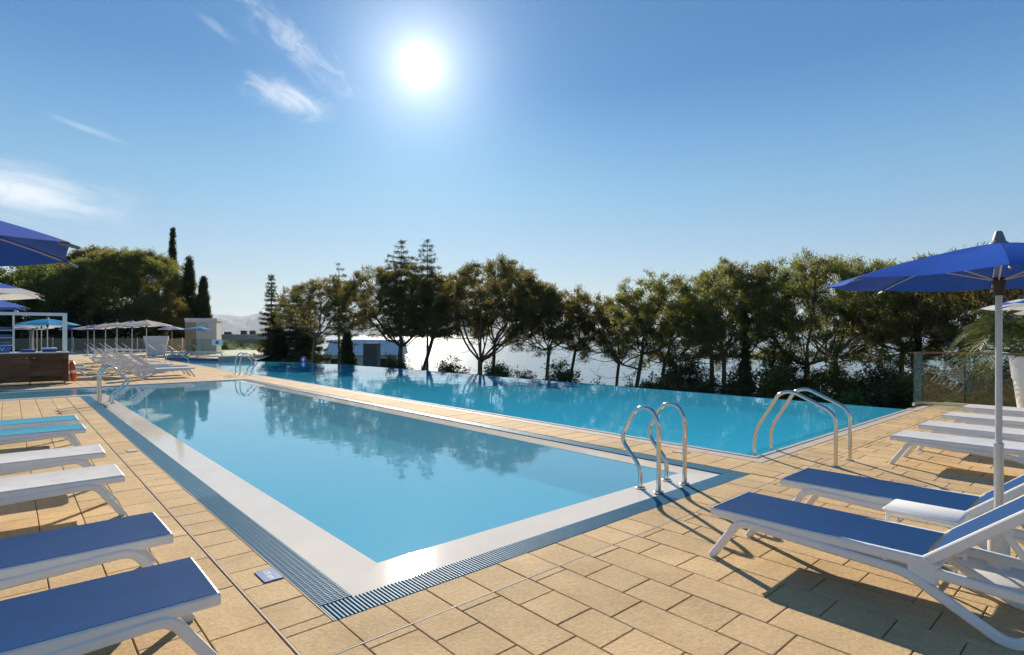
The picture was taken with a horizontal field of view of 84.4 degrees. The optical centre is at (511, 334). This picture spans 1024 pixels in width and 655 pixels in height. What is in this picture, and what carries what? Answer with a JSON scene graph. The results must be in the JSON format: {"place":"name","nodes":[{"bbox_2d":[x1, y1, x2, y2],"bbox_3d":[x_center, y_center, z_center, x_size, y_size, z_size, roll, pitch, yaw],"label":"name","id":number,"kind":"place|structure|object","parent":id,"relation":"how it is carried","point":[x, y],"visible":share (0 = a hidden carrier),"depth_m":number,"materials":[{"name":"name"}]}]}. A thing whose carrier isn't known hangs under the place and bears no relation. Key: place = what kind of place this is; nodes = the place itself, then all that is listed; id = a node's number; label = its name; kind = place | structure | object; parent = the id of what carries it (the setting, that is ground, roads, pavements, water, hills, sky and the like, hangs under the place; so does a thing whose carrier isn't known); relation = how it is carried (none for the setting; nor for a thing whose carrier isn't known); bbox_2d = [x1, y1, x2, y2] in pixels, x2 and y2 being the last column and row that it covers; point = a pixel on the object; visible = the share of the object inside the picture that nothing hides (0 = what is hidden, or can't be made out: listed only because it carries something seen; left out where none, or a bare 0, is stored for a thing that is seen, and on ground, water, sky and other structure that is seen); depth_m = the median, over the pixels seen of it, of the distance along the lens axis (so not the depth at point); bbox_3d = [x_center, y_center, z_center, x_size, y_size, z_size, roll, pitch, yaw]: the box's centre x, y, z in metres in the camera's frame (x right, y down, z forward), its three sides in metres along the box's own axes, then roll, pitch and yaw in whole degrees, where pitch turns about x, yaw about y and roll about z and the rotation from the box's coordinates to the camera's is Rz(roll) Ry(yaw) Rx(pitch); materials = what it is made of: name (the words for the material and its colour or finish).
{"place":"outdoors","nodes":[
{"label":"outdoors","id":0,"kind":"place"},
{"bbox_2d":[10,333,264,350],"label":"hillside ground","id":1,"kind":"structure","parent":0,"point":[134,338],"depth_m":72.87,"materials":[{"name":"soil"}]},
{"bbox_2d":[0,309,40,337],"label":"leafy tree","id":2,"kind":"object","parent":1,"relation":"on","point":[4,321],"visible":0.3,"depth_m":58.88,"materials":[{"name":"green plant"}]},
{"bbox_2d":[0,264,95,315],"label":"leafy tree","id":3,"kind":"object","parent":1,"relation":"on","point":[7,279],"visible":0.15,"depth_m":60.82,"materials":[{"name":"green plant"}]},
{"bbox_2d":[1,258,104,337],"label":"leafy tree","id":4,"kind":"object","parent":1,"relation":"on","point":[52,294],"visible":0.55,"depth_m":58.35,"materials":[{"name":"green plant"}]},
{"bbox_2d":[20,299,121,338],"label":"leafy tree","id":5,"kind":"object","parent":1,"relation":"on","point":[71,318],"visible":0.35,"depth_m":60.05,"materials":[{"name":"green plant"}]},
{"bbox_2d":[50,244,119,284],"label":"pine tree","id":6,"kind":"object","parent":1,"relation":"on","point":[71,256],"visible":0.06,"depth_m":75.27,"materials":[{"name":"green plant"}]},
{"bbox_2d":[44,245,197,338],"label":"pine tree","id":7,"kind":"object","parent":1,"relation":"on","point":[133,270],"visible":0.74,"depth_m":62.97,"materials":[{"name":"green plant"}]},
{"bbox_2d":[76,296,177,340],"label":"leafy tree","id":8,"kind":"object","parent":1,"relation":"on","point":[112,333],"visible":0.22,"depth_m":60.69,"materials":[{"name":"green plant"}]},
{"bbox_2d":[116,289,194,335],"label":"pine tree","id":9,"kind":"object","parent":1,"relation":"on","point":[151,304],"visible":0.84,"depth_m":60.34,"materials":[{"name":"green plant"}]},
{"bbox_2d":[162,226,179,345],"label":"cypress tree","id":10,"kind":"object","parent":1,"relation":"on","point":[172,250],"visible":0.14,"depth_m":71.81,"materials":[{"name":"green plant"}]},
{"bbox_2d":[172,255,197,345],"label":"cypress tree","id":11,"kind":"object","parent":1,"relation":"on","point":[189,275],"visible":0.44,"depth_m":67.61,"materials":[{"name":"green plant"}]},
{"bbox_2d":[192,275,212,317],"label":"cypress tree","id":12,"kind":"object","parent":1,"relation":"on","point":[202,308],"visible":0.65,"depth_m":65.61,"materials":[{"name":"green plant"}]},
{"bbox_2d":[221,331,294,353],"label":"flat building","id":13,"kind":"structure","parent":1,"relation":"on","point":[244,338],"depth_m":74.39,"materials":[{"name":"grey"}]},
{"bbox_2d":[251,274,288,361],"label":"conifer","id":14,"kind":"object","parent":1,"relation":"on","point":[271,333],"visible":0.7,"depth_m":43.74,"materials":[{"name":"green plant"}]},
{"bbox_2d":[261,311,290,361],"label":"cypress tree","id":15,"kind":"object","parent":1,"relation":"on","point":[282,337],"visible":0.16,"depth_m":44.67,"materials":[{"name":"green plant"}]},
{"bbox_2d":[279,288,321,361],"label":"conifer","id":16,"kind":"object","parent":1,"relation":"on","point":[290,335],"visible":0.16,"depth_m":45.49,"materials":[{"name":"green plant"}]},
{"bbox_2d":[284,310,332,363],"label":"conifer","id":17,"kind":"object","parent":1,"relation":"on","point":[305,341],"visible":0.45,"depth_m":43.62,"materials":[{"name":"green plant"}]},
{"bbox_2d":[267,272,378,362],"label":"pine tree","id":18,"kind":"object","parent":1,"relation":"on","point":[311,303],"visible":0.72,"depth_m":34.95,"materials":[{"name":"green plant"}]},
{"bbox_2d":[317,262,359,362],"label":"conifer","id":19,"kind":"object","parent":1,"relation":"on","point":[339,341],"visible":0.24,"depth_m":40.85,"materials":[{"name":"green plant"}]},
{"bbox_2d":[337,329,356,364],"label":"cypress tree","id":20,"kind":"object","parent":1,"relation":"on","point":[347,356],"visible":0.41,"depth_m":32.76,"materials":[{"name":"green plant"}]},
{"bbox_2d":[323,340,407,366],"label":"gabled building","id":21,"kind":"structure","parent":1,"relation":"on","point":[390,347],"depth_m":85.16,"materials":[{"name":"grey"}]},
{"bbox_2d":[363,343,380,366],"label":"grey tower","id":22,"kind":"structure","parent":21,"relation":"attached to","point":[371,354],"depth_m":74.00,"materials":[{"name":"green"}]},
{"bbox_2d":[326,261,453,363],"bbox_3d":[-7.025,0.321,35.024,8.776,9.917,7.908,0,0,-42],"label":"pine tree","id":23,"kind":"object","parent":1,"relation":"on","point":[383,280],"visible":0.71,"depth_m":33.22,"materials":[{"name":"green plant"}]},
{"bbox_2d":[366,240,437,359],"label":"conifer","id":24,"kind":"object","parent":1,"relation":"on","point":[401,263],"visible":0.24,"depth_m":37.76,"materials":[{"name":"green plant"}]},
{"bbox_2d":[402,239,455,370],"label":"conifer","id":25,"kind":"object","parent":1,"relation":"on","point":[429,261],"visible":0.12,"depth_m":36.94,"materials":[{"name":"green plant"}]},
{"bbox_2d":[385,272,497,367],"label":"pine tree","id":26,"kind":"object","parent":1,"relation":"on","point":[416,302],"visible":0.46,"depth_m":32.80,"materials":[{"name":"green plant"}]},
{"bbox_2d":[434,354,471,373],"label":"shrub","id":27,"kind":"object","parent":1,"relation":"on","point":[448,367],"visible":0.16,"depth_m":27.92,"materials":[{"name":"green plant"}]},
{"bbox_2d":[474,360,521,376],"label":"shrub","id":28,"kind":"object","parent":1,"relation":"on","point":[498,370],"visible":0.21,"depth_m":26.92,"materials":[{"name":"green plant"}]},
{"bbox_2d":[424,252,576,373],"bbox_3d":[-0.928,0.488,30.932,7.532,9.830,8.396,0,0,-42],"label":"pine tree","id":29,"kind":"object","parent":1,"relation":"on","point":[527,278],"visible":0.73,"depth_m":29.35,"materials":[{"name":"green plant"}]},
{"bbox_2d":[462,269,562,375],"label":"pine tree","id":30,"kind":"object","parent":1,"relation":"on","point":[481,291],"visible":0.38,"depth_m":30.64,"materials":[{"name":"green plant"}]},
{"bbox_2d":[503,283,591,378],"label":"pine tree","id":31,"kind":"object","parent":1,"relation":"on","point":[547,317],"visible":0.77,"depth_m":28.16,"materials":[{"name":"green plant"}]},
{"bbox_2d":[540,358,582,382],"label":"shrub","id":32,"kind":"object","parent":1,"relation":"on","point":[563,376],"visible":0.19,"depth_m":24.78,"materials":[{"name":"green plant"}]},
{"bbox_2d":[542,289,627,374],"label":"pine tree","id":33,"kind":"object","parent":1,"relation":"on","point":[585,298],"visible":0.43,"depth_m":28.79,"materials":[{"name":"green plant"}]},
{"bbox_2d":[572,292,670,385],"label":"pine tree","id":34,"kind":"object","parent":1,"relation":"on","point":[601,317],"visible":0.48,"depth_m":27.37,"materials":[{"name":"green plant"}]},
{"bbox_2d":[623,368,667,388],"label":"shrub","id":35,"kind":"object","parent":1,"relation":"on","point":[647,384],"visible":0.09,"depth_m":23.46,"materials":[{"name":"green plant"}]},
{"bbox_2d":[599,267,710,384],"bbox_3d":[6.780,1.544,26.549,5.440,9.381,6.244,0,0,19],"label":"pine tree","id":36,"kind":"object","parent":1,"relation":"on","point":[645,311],"visible":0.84,"depth_m":25.77,"materials":[{"name":"green plant"}]},
{"bbox_2d":[656,369,692,390],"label":"shrub","id":37,"kind":"object","parent":1,"relation":"on","point":[676,383],"visible":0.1,"depth_m":22.34,"materials":[{"name":"green plant"}]},
{"bbox_2d":[625,281,734,380],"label":"pine tree","id":38,"kind":"object","parent":1,"relation":"on","point":[650,356],"visible":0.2,"depth_m":26.87,"materials":[{"name":"green plant"}]},
{"bbox_2d":[656,350,717,391],"bbox_3d":[7.583,3.586,24.875,2.974,5.831,2.895,0,0,-15],"label":"shrub","id":39,"kind":"object","parent":1,"relation":"on","point":[690,379],"visible":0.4,"depth_m":24.66,"materials":[{"name":"green plant"}]},
{"bbox_2d":[688,374,727,394],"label":"shrub","id":40,"kind":"object","parent":1,"relation":"on","point":[709,387],"visible":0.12,"depth_m":21.21,"materials":[{"name":"green plant"}]},
{"bbox_2d":[653,255,801,389],"bbox_3d":[9.388,1.553,24.881,5.441,10.333,6.439,0,0,-42],"label":"pine tree","id":41,"kind":"object","parent":1,"relation":"on","point":[679,325],"visible":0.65,"depth_m":23.85,"materials":[{"name":"green plant"}]},
{"bbox_2d":[715,365,761,396],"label":"shrub","id":42,"kind":"object","parent":1,"relation":"on","point":[735,387],"visible":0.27,"depth_m":20.86,"materials":[{"name":"green plant"}]},
{"bbox_2d":[736,306,755,393],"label":"cypress tree","id":43,"kind":"object","parent":1,"relation":"on","point":[746,353],"visible":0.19,"depth_m":23.39,"materials":[{"name":"green plant"}]},
{"bbox_2d":[686,259,806,383],"bbox_3d":[10.035,1.645,24.436,5.543,10.009,4.959,0,0,-42],"label":"pine tree","id":44,"kind":"object","parent":1,"relation":"on","point":[730,302],"visible":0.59,"depth_m":23.46,"materials":[{"name":"green plant"}]},
{"bbox_2d":[750,364,808,400],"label":"shrub","id":45,"kind":"object","parent":1,"relation":"on","point":[780,384],"visible":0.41,"depth_m":19.86,"materials":[{"name":"green plant"}]},
{"bbox_2d":[744,348,822,398],"bbox_3d":[11.004,3.500,22.922,2.871,6.088,3.054,0,0,-6],"label":"shrub","id":46,"kind":"object","parent":1,"relation":"on","point":[793,367],"visible":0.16,"depth_m":22.76,"materials":[{"name":"green plant"}]},
{"bbox_2d":[793,380,844,402],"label":"shrub","id":47,"kind":"object","parent":1,"relation":"on","point":[818,399],"visible":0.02,"depth_m":19.20,"materials":[{"name":"green plant"}]},
{"bbox_2d":[723,246,930,393],"bbox_3d":[12.875,1.708,23.783,7.408,10.971,7.752,0,0,-42],"label":"pine tree","id":48,"kind":"object","parent":1,"relation":"on","point":[816,265],"visible":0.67,"depth_m":22.49,"materials":[{"name":"green plant"}]},
{"bbox_2d":[799,355,869,403],"bbox_3d":[12.550,3.792,22.576,3.136,6.034,2.895,0,0,-42],"label":"shrub","id":49,"kind":"object","parent":1,"relation":"on","point":[833,378],"visible":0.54,"depth_m":22.00,"materials":[{"name":"green plant"}]},
{"bbox_2d":[825,385,869,405],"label":"shrub","id":50,"kind":"object","parent":1,"relation":"on","point":[853,396],"visible":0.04,"depth_m":18.45,"materials":[{"name":"green plant"}]},
{"bbox_2d":[760,252,960,394],"bbox_3d":[15.607,2.191,25.485,7.601,12.074,7.485,0,0,-42],"label":"pine tree","id":51,"kind":"object","parent":1,"relation":"on","point":[881,265],"visible":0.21,"depth_m":23.92,"materials":[{"name":"green plant"}]},
{"bbox_2d":[837,352,928,405],"bbox_3d":[14.059,3.862,22.108,3.371,6.602,3.473,0,0,0],"label":"shrub","id":52,"kind":"object","parent":1,"relation":"on","point":[871,376],"visible":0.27,"depth_m":21.84,"materials":[{"name":"green plant"}]},
{"bbox_2d":[858,365,908,407],"bbox_3d":[12.053,3.278,18.260,2.023,4.597,2.014,0,0,-42],"label":"shrub","id":53,"kind":"object","parent":1,"relation":"on","point":[878,399],"visible":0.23,"depth_m":18.09,"materials":[{"name":"green plant"}]},
{"bbox_2d":[885,369,937,408],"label":"shrub","id":54,"kind":"object","parent":1,"relation":"on","point":[914,390],"visible":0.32,"depth_m":17.80,"materials":[{"name":"green plant"}]},
{"bbox_2d":[839,291,983,379],"bbox_3d":[17.381,2.703,25.005,5.936,12.045,5.584,0,0,-42],"label":"pine tree","id":55,"kind":"object","parent":1,"relation":"on","point":[853,344],"visible":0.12,"depth_m":24.21,"materials":[{"name":"green plant"}]},
{"bbox_2d":[886,357,960,401],"bbox_3d":[15.121,3.966,21.097,2.904,6.427,3.141,0,0,9],"label":"shrub","id":56,"kind":"object","parent":1,"relation":"on","point":[935,371],"visible":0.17,"depth_m":20.53,"materials":[{"name":"green plant"}]},
{"bbox_2d":[903,374,975,408],"bbox_3d":[12.908,3.436,16.959,2.756,4.467,2.962,0,0,-15],"label":"shrub","id":57,"kind":"object","parent":1,"relation":"on","point":[950,395],"visible":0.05,"depth_m":16.97,"materials":[{"name":"green plant"}]},
{"bbox_2d":[875,239,1023,402],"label":"pine tree","id":58,"kind":"object","parent":1,"relation":"on","point":[925,315],"visible":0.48,"depth_m":19.88,"materials":[{"name":"green plant"}]},
{"bbox_2d":[922,242,1023,371],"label":"pine tree","id":59,"kind":"object","parent":1,"relation":"on","point":[929,348],"visible":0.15,"depth_m":21.50,"materials":[{"name":"green plant"}]},
{"bbox_2d":[941,357,1013,404],"bbox_3d":[17.099,4.153,20.421,3.572,6.797,3.279,0,0,-42],"label":"shrub","id":60,"kind":"object","parent":1,"relation":"on","point":[971,378],"visible":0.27,"depth_m":20.29,"materials":[{"name":"green plant"}]},
{"bbox_2d":[944,384,1015,406],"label":"shrub","id":61,"kind":"object","parent":1,"relation":"on","point":[990,399],"visible":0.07,"depth_m":17.07,"materials":[{"name":"green plant"}]},
{"bbox_2d":[0,381,677,562],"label":"front pool water","id":62,"kind":"structure","parent":0,"point":[376,486],"depth_m":7.19,"materials":[{"name":"liquid"}]},
{"bbox_2d":[138,311,653,334],"bbox_3d":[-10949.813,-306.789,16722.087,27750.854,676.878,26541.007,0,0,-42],"label":"mountain range","id":63,"kind":"structure","parent":0,"point":[234,324],"depth_m":14228.75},
{"bbox_2d":[0,348,1023,654],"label":"pool terrace","id":64,"kind":"structure","parent":0,"point":[660,580],"depth_m":3.80,"materials":[{"name":"brown tile"}]},
{"bbox_2d":[0,283,44,300],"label":"parasol","id":65,"kind":"object","parent":64,"relation":"on","point":[8,292],"visible":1,"depth_m":5.20,"materials":[{"name":"white fabric"}]},
{"bbox_2d":[0,312,68,384],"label":"towel kiosk","id":66,"kind":"object","parent":64,"relation":"on","point":[29,367],"visible":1,"depth_m":18.36,"materials":[{"name":"brown wood"}]},
{"bbox_2d":[0,354,29,382],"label":"door panel","id":67,"kind":"structure","parent":66,"relation":"in","point":[15,373],"depth_m":18.01,"materials":[{"name":"brown wood"}]},
{"bbox_2d":[30,353,61,381],"bbox_3d":[-15.282,1.091,18.550,0.810,0.917,0.024,0,0,-42],"label":"door panel","id":68,"kind":"structure","parent":66,"relation":"in","point":[42,372],"depth_m":18.52,"materials":[{"name":"brown wood"}]},
{"bbox_2d":[0,415,79,441],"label":"sun lounger","id":69,"kind":"object","parent":64,"relation":"on","point":[36,422],"visible":0.81,"depth_m":8.38,"materials":[{"name":"fabric"}]},
{"bbox_2d":[0,221,80,267],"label":"parasol","id":70,"kind":"object","parent":64,"relation":"on","point":[21,246],"visible":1,"depth_m":2.66,"materials":[{"name":"blue fabric"}]},
{"bbox_2d":[0,423,85,445],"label":"sun lounger","id":71,"kind":"object","parent":64,"relation":"on","point":[21,435],"visible":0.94,"depth_m":7.51,"materials":[{"name":"fabric"}]},
{"bbox_2d":[15,317,80,347],"bbox_3d":[-18.433,0.477,22.418,1.974,2.345,1.974,0,0,26],"label":"parasol","id":72,"kind":"object","parent":64,"relation":"on","point":[47,321],"visible":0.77,"depth_m":22.02,"materials":[{"name":"blue fabric"}]},
{"bbox_2d":[0,444,104,474],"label":"sun lounger","id":73,"kind":"object","parent":64,"relation":"on","point":[25,461],"visible":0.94,"depth_m":5.98,"materials":[{"name":"white plastic"}]},
{"bbox_2d":[0,464,126,515],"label":"sun lounger","id":74,"kind":"object","parent":64,"relation":"on","point":[26,488],"visible":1,"depth_m":5.00,"materials":[{"name":"white plastic"}]},
{"bbox_2d":[0,512,173,589],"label":"sun lounger","id":75,"kind":"object","parent":64,"relation":"on","point":[29,558],"visible":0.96,"depth_m":3.48,"materials":[{"name":"fabric"}]},
{"bbox_2d":[0,337,184,351],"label":"back fence","id":76,"kind":"object","parent":64,"relation":"on","point":[73,343],"visible":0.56,"depth_m":55.20,"materials":[{"name":"white wood"}]},
{"bbox_2d":[0,557,220,654],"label":"sun lounger","id":77,"kind":"object","parent":64,"relation":"on","point":[84,617],"visible":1,"depth_m":2.68,"materials":[{"name":"fabric"}]},
{"bbox_2d":[143,336,168,354],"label":"planter","id":78,"kind":"object","parent":64,"relation":"on","point":[156,342],"visible":0.92,"depth_m":44.18,"materials":[{"name":"white plastic"}]},
{"bbox_2d":[131,355,194,378],"bbox_3d":[-13.164,1.214,21.377,1.988,0.903,0.644,0,0,-44],"label":"sun lounger","id":79,"kind":"object","parent":64,"relation":"on","point":[152,369],"visible":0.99,"depth_m":21.06,"materials":[{"name":"white plastic"}]},
{"bbox_2d":[184,318,221,353],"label":"hut","id":80,"kind":"object","parent":64,"relation":"on","point":[206,337],"visible":0.68,"depth_m":46.57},
{"bbox_2d":[165,356,253,360],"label":"pool end wall","id":81,"kind":"structure","parent":64,"relation":"on","point":[230,358],"depth_m":35.01,"materials":[{"name":"blue"}]},
{"bbox_2d":[254,568,283,582],"bbox_3d":[-1.662,1.645,3.857,0.125,0.008,0.215,0,0,-42],"label":"depth marker","id":82,"kind":"object","parent":64,"relation":"on","point":[268,575],"visible":1,"depth_m":3.84,"materials":[{"name":"blue"}]},
{"bbox_2d":[0,379,748,620],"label":"overflow grate","id":83,"kind":"object","parent":64,"relation":"on","point":[329,597],"visible":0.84,"depth_m":4.78,"materials":[{"name":"blue"}]},
{"bbox_2d":[187,360,894,408],"bbox_3d":[-6.787,1.835,24.423,7.360,0.330,38.500,0,0,-42],"label":"infinity pool basin","id":84,"kind":"object","parent":64,"relation":"in","point":[621,386],"visible":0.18,"depth_m":17.34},
{"bbox_2d":[170,360,904,455],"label":"infinity pool water","id":85,"kind":"structure","parent":84,"relation":"in","point":[727,423],"depth_m":13.60,"materials":[{"name":"liquid"}]},
{"bbox_2d":[752,388,854,467],"bbox_3d":[3.889,1.444,7.578,0.614,1.411,1.106,0,0,-42],"label":"pool handrail","id":86,"kind":"object","parent":64,"relation":"on","point":[792,393],"visible":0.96,"depth_m":7.46,"materials":[{"name":"metal"}]},
{"bbox_2d":[708,492,1023,651],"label":"sun lounger","id":87,"kind":"object","parent":64,"relation":"on","point":[853,537],"visible":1,"depth_m":3.50,"materials":[{"name":"fabric"}]},
{"bbox_2d":[780,468,1023,549],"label":"sun lounger","id":88,"kind":"object","parent":64,"relation":"on","point":[865,492],"visible":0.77,"depth_m":4.62,"materials":[{"name":"fabric"}]},
{"bbox_2d":[821,231,1023,591],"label":"parasol","id":89,"kind":"object","parent":64,"relation":"on","point":[995,266],"visible":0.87,"depth_m":3.79,"materials":[{"name":"blue fabric"}]},
{"bbox_2d":[882,499,968,573],"bbox_3d":[2.914,1.444,3.990,0.326,0.413,0.440,0,0,-42],"label":"side table","id":90,"kind":"object","parent":64,"relation":"on","point":[898,509],"visible":0.52,"depth_m":3.93,"materials":[{"name":"white plastic"}]},
{"bbox_2d":[889,430,1023,464],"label":"sun lounger","id":91,"kind":"object","parent":64,"relation":"on","point":[964,444],"visible":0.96,"depth_m":6.82,"materials":[{"name":"white plastic"}]},
{"bbox_2d":[912,352,1023,405],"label":"glass fence","id":92,"kind":"object","parent":64,"relation":"on","point":[929,403],"visible":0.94,"depth_m":13.12,"materials":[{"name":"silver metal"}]},
{"bbox_2d":[917,420,1023,449],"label":"sun lounger","id":93,"kind":"object","parent":64,"relation":"on","point":[970,430],"visible":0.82,"depth_m":7.72,"materials":[{"name":"white plastic"}]},
{"bbox_2d":[941,411,1023,428],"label":"sun lounger","id":94,"kind":"object","parent":64,"relation":"on","point":[989,420],"visible":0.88,"depth_m":8.72,"materials":[{"name":"white plastic"}]},
{"bbox_2d":[962,404,1023,423],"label":"sun lounger","id":95,"kind":"object","parent":64,"relation":"on","point":[1006,411],"visible":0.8,"depth_m":9.78,"materials":[{"name":"white plastic"}]},
{"bbox_2d":[977,298,1023,311],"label":"parasol","id":96,"kind":"object","parent":64,"relation":"on","point":[1017,304],"visible":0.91,"depth_m":7.99,"materials":[{"name":"white fabric"}]},
{"bbox_2d":[1009,355,1023,407],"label":"planter","id":97,"kind":"object","parent":64,"relation":"on","point":[1017,369],"visible":0.81,"depth_m":10.72,"materials":[{"name":"white plastic"}]},
{"bbox_2d":[947,307,1023,382],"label":"palm","id":98,"kind":"object","parent":97,"relation":"in","point":[1014,328],"visible":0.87,"depth_m":11.07,"materials":[{"name":"green plant"}]},
{"bbox_2d":[0,0,1023,333],"label":"sky","id":99,"kind":"structure","parent":0,"point":[594,144],"materials":[{"name":"blue"}]},
{"bbox_2d":[310,334,1020,402],"bbox_3d":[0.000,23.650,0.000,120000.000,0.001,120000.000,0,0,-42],"label":"sea","id":100,"kind":"structure","parent":0,"point":[523,360],"depth_m":505.16,"materials":[{"name":"blue liquid"}]},
{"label":"front pool basin","id":101,"kind":"structure","parent":0,"visible":0},
{"bbox_2d":[0,380,719,596],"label":"overflow edge","id":102,"kind":"object","parent":101,"relation":"on","point":[348,568],"visible":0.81,"depth_m":5.19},
{"bbox_2d":[96,365,128,403],"bbox_3d":[-9.705,1.215,13.720,0.625,0.895,0.604,0,0,-42],"label":"pool ladder","id":103,"kind":"object","parent":102,"relation":"on","point":[99,385],"visible":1,"depth_m":13.65,"materials":[{"name":"metal"}]},
{"bbox_2d":[621,402,689,493],"bbox_3d":[1.577,1.214,6.235,0.604,0.896,0.536,0,0,-42],"label":"pool ladder","id":104,"kind":"object","parent":102,"relation":"on","point":[657,442],"visible":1,"depth_m":6.21,"materials":[{"name":"metal"}]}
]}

